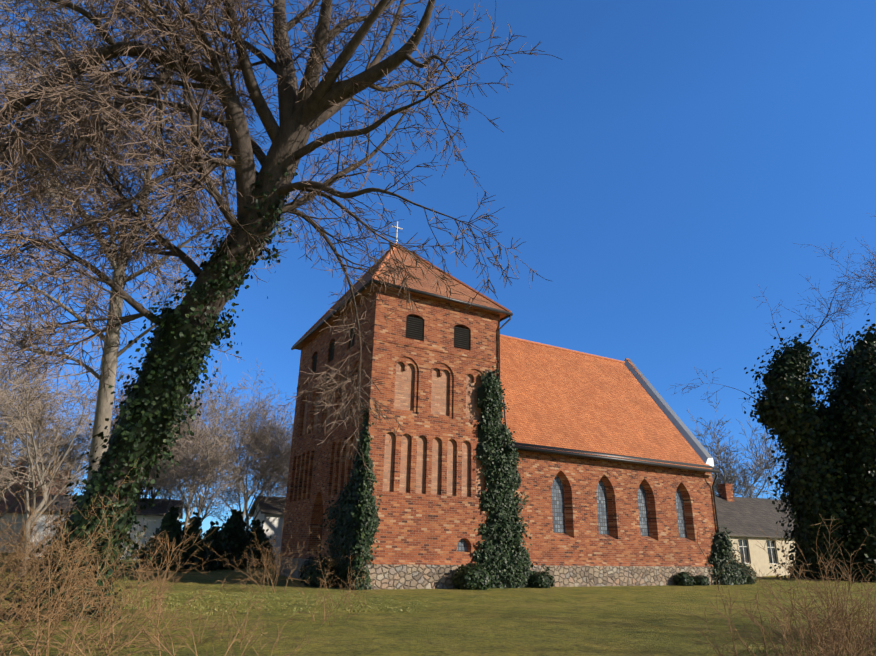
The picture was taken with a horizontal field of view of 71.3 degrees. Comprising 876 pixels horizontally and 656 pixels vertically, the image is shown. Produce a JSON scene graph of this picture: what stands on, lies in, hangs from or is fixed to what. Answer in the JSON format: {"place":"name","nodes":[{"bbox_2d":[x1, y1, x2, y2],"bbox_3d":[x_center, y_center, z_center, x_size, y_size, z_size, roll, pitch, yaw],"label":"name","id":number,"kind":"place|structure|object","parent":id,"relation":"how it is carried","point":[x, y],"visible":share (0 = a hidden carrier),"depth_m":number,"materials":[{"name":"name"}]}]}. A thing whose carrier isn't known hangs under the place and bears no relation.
{"place":"outdoors","nodes":[
{"label":"outdoors","id":0,"kind":"place"},
{"bbox_2d":[0,552,875,655],"bbox_3d":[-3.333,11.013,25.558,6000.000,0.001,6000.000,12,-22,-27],"label":"ground","id":1,"kind":"structure","parent":0,"point":[458,628],"depth_m":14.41,"materials":[{"name":"green plant"}]},
{"bbox_2d":[0,513,34,552],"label":"house walls","id":2,"kind":"structure","parent":1,"relation":"on","point":[18,518],"depth_m":63.26,"materials":[{"name":"beige paint"}]},
{"bbox_2d":[0,470,69,513],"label":"house roof","id":3,"kind":"structure","parent":2,"relation":"on","point":[10,499],"depth_m":65.03,"materials":[{"name":"grey tile"}]},
{"bbox_2d":[0,316,91,498],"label":"tree","id":4,"kind":"object","parent":1,"relation":"on","point":[8,455],"depth_m":35.07,"materials":[{"name":"brown plant"}]},
{"bbox_2d":[17,403,95,494],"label":"bare tree","id":5,"kind":"object","parent":1,"relation":"on","point":[71,452],"depth_m":103.95,"materials":[{"name":"brown plant"}]},
{"bbox_2d":[0,287,125,576],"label":"tree","id":6,"kind":"object","parent":1,"relation":"on","point":[35,421],"depth_m":30.73,"materials":[{"name":"brown plant"}]},
{"bbox_2d":[0,309,133,517],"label":"tree","id":7,"kind":"object","parent":1,"relation":"on","point":[72,456],"depth_m":37.65,"materials":[{"name":"brown plant"}]},
{"bbox_2d":[31,512,178,559],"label":"white walls","id":8,"kind":"structure","parent":1,"relation":"on","point":[152,526],"depth_m":54.30,"materials":[{"name":"white paint"}]},
{"bbox_2d":[35,494,182,518],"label":"roof","id":9,"kind":"structure","parent":8,"relation":"on","point":[161,509],"depth_m":55.85,"materials":[{"name":"grey tile"}]},
{"bbox_2d":[26,308,218,620],"bbox_3d":[-7.689,3.592,15.192,5.247,7.896,1.711,-13,-24,34],"label":"trunk","id":10,"kind":"object","parent":1,"relation":"on","point":[178,345],"visible":0.31,"depth_m":14.62,"materials":[{"name":"plant"}]},
{"bbox_2d":[63,344,217,501],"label":"tree","id":11,"kind":"object","parent":1,"relation":"on","point":[114,409],"depth_m":57.72,"materials":[{"name":"brown plant"}]},
{"bbox_2d":[4,159,297,622],"bbox_3d":[-7.102,2.140,15.180,7.940,12.123,3.223,-15,-25,38],"label":"ivy tree","id":12,"kind":"object","parent":1,"relation":"on","point":[190,376],"visible":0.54,"depth_m":14.63,"materials":[{"name":"green plant"}]},
{"bbox_2d":[65,364,248,515],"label":"tree","id":13,"kind":"object","parent":1,"relation":"on","point":[214,411],"depth_m":59.64,"materials":[{"name":"brown plant"}]},
{"bbox_2d":[143,468,179,499],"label":"bare tree","id":14,"kind":"object","parent":1,"relation":"on","point":[162,492],"depth_m":95.25,"materials":[{"name":"brown plant"}]},
{"bbox_2d":[0,0,354,486],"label":"tree","id":15,"kind":"object","parent":1,"relation":"on","point":[152,292],"depth_m":22.28,"materials":[{"name":"brown plant"}]},
{"bbox_2d":[141,359,257,522],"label":"tree","id":16,"kind":"object","parent":1,"relation":"on","point":[216,461],"depth_m":47.29,"materials":[{"name":"brown plant"}]},
{"bbox_2d":[145,360,255,526],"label":"bare tree","id":17,"kind":"object","parent":1,"relation":"on","point":[217,430],"depth_m":86.05,"materials":[{"name":"brown plant"}]},
{"bbox_2d":[131,497,277,571],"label":"bushes","id":18,"kind":"object","parent":1,"relation":"on","point":[223,540],"visible":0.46,"depth_m":40.27,"materials":[{"name":"green plant"}]},
{"bbox_2d":[154,520,262,568],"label":"conifers","id":19,"kind":"object","parent":1,"relation":"on","point":[220,552],"depth_m":41.37,"materials":[{"name":"green plant"}]},
{"bbox_2d":[166,359,294,534],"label":"tree","id":20,"kind":"object","parent":1,"relation":"on","point":[263,441],"depth_m":53.94,"materials":[{"name":"brown plant"}]},
{"bbox_2d":[214,374,288,519],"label":"bare tree","id":21,"kind":"object","parent":1,"relation":"on","point":[239,505],"depth_m":91.13,"materials":[{"name":"brown plant"}]},
{"bbox_2d":[237,393,293,495],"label":"tree","id":22,"kind":"object","parent":1,"relation":"on","point":[285,430],"depth_m":61.40,"materials":[{"name":"brown plant"}]},
{"bbox_2d":[253,504,283,564],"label":"white walls","id":23,"kind":"structure","parent":1,"relation":"on","point":[273,523],"depth_m":51.02,"materials":[{"name":"white paint"}]},
{"bbox_2d":[249,496,285,516],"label":"roof","id":24,"kind":"structure","parent":23,"relation":"on","point":[269,507],"depth_m":52.86,"materials":[{"name":"grey tile"}]},
{"bbox_2d":[0,0,561,509],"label":"tree","id":25,"kind":"object","parent":1,"relation":"on","point":[28,150],"depth_m":14.24,"materials":[{"name":"brown plant"}]},
{"bbox_2d":[0,448,875,655],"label":"dry bushes","id":26,"kind":"object","parent":1,"relation":"on","point":[830,623],"visible":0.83,"depth_m":9.74,"materials":[{"name":"brown plant"}]},
{"bbox_2d":[0,588,875,655],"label":"grass tufts","id":27,"kind":"object","parent":1,"relation":"on","point":[333,606],"visible":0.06,"depth_m":18.85,"materials":[{"name":"green plant"}]},
{"bbox_2d":[276,556,713,589],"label":"plinth","id":28,"kind":"structure","parent":1,"relation":"on","point":[405,576],"depth_m":31.20,"materials":[{"name":"stone"}]},
{"bbox_2d":[280,286,499,558],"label":"tower","id":29,"kind":"structure","parent":28,"relation":"on","point":[427,524],"depth_m":30.22,"materials":[{"name":"brick"}]},
{"bbox_2d":[332,410,368,588],"bbox_3d":[-4.738,8.179,29.060,0.296,7.700,6.160,12,-22,-27],"label":"ivy","id":30,"kind":"object","parent":29,"relation":"attached to","point":[349,572],"visible":0.21,"depth_m":27.06,"materials":[{"name":"green plant"}]},
{"bbox_2d":[355,438,378,589],"bbox_3d":[-3.012,8.072,26.669,1.118,6.380,0.185,15,-24,-34],"label":"ivy","id":31,"kind":"object","parent":29,"relation":"attached to","point":[376,519],"visible":0.21,"depth_m":26.66,"materials":[{"name":"green plant"}]},
{"bbox_2d":[292,362,483,499],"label":"blind niches","id":32,"kind":"object","parent":29,"relation":"attached to","point":[403,397],"visible":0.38,"depth_m":29.70,"materials":[{"name":"brick"}]},
{"bbox_2d":[312,316,469,553],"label":"louvres","id":33,"kind":"object","parent":29,"relation":"attached to","point":[414,327],"visible":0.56,"depth_m":31.90,"materials":[{"name":"grey wood"}]},
{"bbox_2d":[297,337,500,388],"bbox_3d":[-2.878,2.867,35.969,7.407,0.120,12.190,12,-22,-27],"label":"string course","id":34,"kind":"object","parent":29,"relation":"attached to","point":[407,344],"visible":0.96,"depth_m":31.20,"materials":[{"name":"brick"}]},
{"bbox_2d":[295,246,506,349],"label":"tower roof","id":35,"kind":"structure","parent":29,"relation":"on","point":[431,280],"depth_m":33.71,"materials":[{"name":"orange tile"}]},
{"bbox_2d":[391,221,402,242],"bbox_3d":[-2.647,-6.046,39.146,0.760,1.750,0.200,12,-22,-27],"label":"cross","id":36,"kind":"object","parent":35,"relation":"on","point":[396,226],"visible":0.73,"depth_m":39.22,"materials":[{"name":"white metal"}]},
{"bbox_2d":[292,243,511,346],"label":"roof ridge caps","id":37,"kind":"object","parent":35,"relation":"on","point":[429,263],"visible":0.29,"depth_m":36.15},
{"bbox_2d":[475,371,536,587],"bbox_3d":[3.259,7.383,30.545,5.060,10.560,0.351,12,-22,-27],"label":"ivy","id":38,"kind":"object","parent":29,"relation":"attached to","point":[481,396],"visible":0.38,"depth_m":30.27,"materials":[{"name":"green plant"}]},
{"bbox_2d":[278,552,713,566],"bbox_3d":[4.008,13.792,36.370,23.960,0.260,12.380,12,-22,-27],"label":"plinth band","id":39,"kind":"object","parent":28,"relation":"on","point":[467,561],"visible":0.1,"depth_m":31.27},
{"bbox_2d":[291,279,719,532],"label":"gutters","id":40,"kind":"object","parent":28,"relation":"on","point":[539,449],"visible":0.73,"depth_m":33.23,"materials":[{"name":"grey metal"}]},
{"bbox_2d":[299,366,756,589],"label":"church ivy leaves","id":41,"kind":"object","parent":28,"relation":"on","point":[507,481],"visible":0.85,"depth_m":28.97,"materials":[{"name":"green plant"}]},
{"bbox_2d":[514,450,714,561],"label":"church wall","id":42,"kind":"structure","parent":28,"relation":"on","point":[581,538],"depth_m":33.89,"materials":[{"name":"brick"}]},
{"bbox_2d":[500,334,624,362],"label":"roof ridge","id":43,"kind":"structure","parent":42,"relation":"on","point":[555,347],"depth_m":43.26,"materials":[{"name":"tile"}]},
{"bbox_2d":[457,475,686,551],"bbox_3d":[7.863,10.117,33.157,16.353,4.030,0.190,12,-22,-28],"label":"glass","id":44,"kind":"object","parent":42,"relation":"attached to","point":[558,509],"visible":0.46,"depth_m":34.02,"materials":[{"name":"glass"}]},
{"bbox_2d":[500,337,711,468],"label":"church roof","id":45,"kind":"structure","parent":42,"relation":"on","point":[553,397],"depth_m":38.14,"materials":[{"name":"orange tile"}]},
{"bbox_2d":[626,358,716,533],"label":"gable","id":46,"kind":"structure","parent":28,"relation":"on","point":[710,479],"depth_m":38.18,"materials":[{"name":"brick"}]},
{"bbox_2d":[624,358,713,466],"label":"gable coping","id":47,"kind":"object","parent":46,"relation":"attached to","point":[706,457],"visible":0.64,"depth_m":41.65,"materials":[{"name":"grey metal"}]},
{"bbox_2d":[304,558,749,589],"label":"bushes","id":48,"kind":"object","parent":1,"relation":"on","point":[544,577],"visible":0.29,"depth_m":27.36,"materials":[{"name":"green plant"}]},
{"bbox_2d":[710,532,738,584],"bbox_3d":[17.308,13.921,36.809,2.640,3.080,0.469,12,-22,-27],"label":"ivy","id":49,"kind":"object","parent":1,"relation":"on","point":[716,541],"visible":0.23,"depth_m":36.62,"materials":[{"name":"green plant"}]},
{"bbox_2d":[705,430,750,495],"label":"bare tree","id":50,"kind":"object","parent":1,"relation":"on","point":[729,467],"depth_m":108.70,"materials":[{"name":"brown plant"}]},
{"bbox_2d":[687,400,789,499],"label":"bare tree","id":51,"kind":"object","parent":1,"relation":"on","point":[748,490],"depth_m":81.01,"materials":[{"name":"brown plant"}]},
{"bbox_2d":[728,536,795,576],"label":"house walls","id":52,"kind":"structure","parent":1,"relation":"on","point":[759,557],"depth_m":52.36,"materials":[{"name":"beige paint"}]},
{"bbox_2d":[738,539,777,563],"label":"house frames","id":53,"kind":"structure","parent":52,"relation":"in","point":[770,547],"depth_m":52.26,"materials":[{"name":"white wood"}]},
{"bbox_2d":[738,540,776,562],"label":"windows","id":54,"kind":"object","parent":53,"relation":"in","point":[746,552],"depth_m":52.18,"materials":[{"name":"grey glass"}]},
{"bbox_2d":[715,495,850,537],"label":"house roof","id":55,"kind":"structure","parent":52,"relation":"on","point":[745,516],"depth_m":55.54,"materials":[{"name":"grey tile"}]},
{"bbox_2d":[717,483,733,501],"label":"house chimneys","id":56,"kind":"object","parent":55,"relation":"on","point":[725,490],"visible":0.31,"depth_m":58.02,"materials":[{"name":"red brick"}]},
{"bbox_2d":[667,216,875,427],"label":"tree","id":57,"kind":"object","parent":1,"relation":"on","point":[861,287],"depth_m":46.00,"materials":[{"name":"plant"}]},
{"bbox_2d":[743,313,875,583],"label":"ivy tree","id":58,"kind":"object","parent":1,"relation":"on","point":[827,470],"depth_m":44.30,"materials":[{"name":"green plant"}]},
{"bbox_2d":[0,0,875,536],"label":"sky","id":59,"kind":"structure","parent":0,"point":[674,158],"materials":[{"name":"blue"}]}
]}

